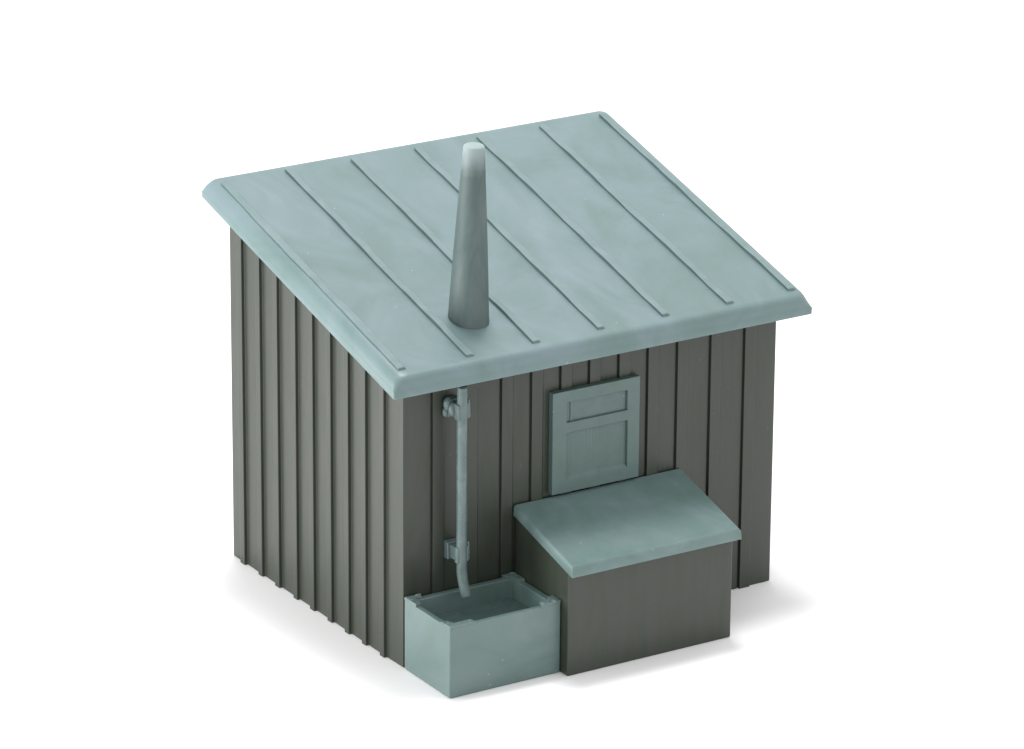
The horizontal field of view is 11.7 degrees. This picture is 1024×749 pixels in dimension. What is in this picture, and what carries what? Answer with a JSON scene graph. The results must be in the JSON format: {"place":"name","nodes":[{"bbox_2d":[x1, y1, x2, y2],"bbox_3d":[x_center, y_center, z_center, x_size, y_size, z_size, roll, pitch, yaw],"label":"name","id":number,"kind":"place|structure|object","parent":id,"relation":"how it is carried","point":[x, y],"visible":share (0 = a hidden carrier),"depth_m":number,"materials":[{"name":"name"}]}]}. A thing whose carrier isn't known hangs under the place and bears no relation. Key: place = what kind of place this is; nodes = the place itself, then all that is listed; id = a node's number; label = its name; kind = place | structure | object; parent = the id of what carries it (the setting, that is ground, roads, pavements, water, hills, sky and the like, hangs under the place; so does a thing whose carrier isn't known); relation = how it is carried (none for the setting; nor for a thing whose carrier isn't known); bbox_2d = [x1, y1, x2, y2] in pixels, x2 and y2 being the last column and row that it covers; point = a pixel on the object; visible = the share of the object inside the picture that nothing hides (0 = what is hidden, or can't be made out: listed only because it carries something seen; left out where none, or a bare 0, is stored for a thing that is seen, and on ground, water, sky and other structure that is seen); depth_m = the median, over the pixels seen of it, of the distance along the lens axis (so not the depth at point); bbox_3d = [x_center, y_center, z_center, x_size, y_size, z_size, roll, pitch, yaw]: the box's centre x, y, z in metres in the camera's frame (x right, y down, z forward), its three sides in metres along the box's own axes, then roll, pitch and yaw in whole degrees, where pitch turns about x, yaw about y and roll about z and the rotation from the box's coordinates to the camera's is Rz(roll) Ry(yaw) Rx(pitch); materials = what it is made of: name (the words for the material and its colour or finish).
{"place":"outdoors","nodes":[
{"label":"outdoors","id":0,"kind":"place"},
{"bbox_2d":[0,0,1023,748],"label":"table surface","id":1,"kind":"object","parent":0,"point":[852,170],"visible":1,"depth_m":39.42,"materials":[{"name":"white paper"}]},
{"bbox_2d":[404,572,560,697],"bbox_3d":[-0.199,1.736,33.274,0.868,0.534,0.595,-12,23,-30],"label":"water trough","id":2,"kind":"object","parent":1,"relation":"on","point":[498,632],"visible":1,"depth_m":33.12,"materials":[{"name":"teal metal"}]},
{"bbox_2d":[202,111,811,666],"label":"shed","id":3,"kind":"structure","parent":1,"relation":"on","point":[448,353],"depth_m":33.83,"materials":[{"name":"grey wood"}]},
{"bbox_2d":[548,374,639,494],"bbox_3d":[0.555,0.406,33.648,0.698,0.730,0.053,-12,23,-30],"label":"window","id":4,"kind":"structure","parent":3,"relation":"in","point":[594,428],"depth_m":33.63,"materials":[{"name":"teal metal"}]},
{"bbox_2d":[514,469,741,675],"bbox_3d":[0.778,1.341,33.686,1.360,1.008,0.741,-12,23,-30],"label":"coal bunker","id":5,"kind":"object","parent":1,"relation":"on","point":[631,569],"visible":0.94,"depth_m":33.47,"materials":[{"name":"grey wood"}]}
]}

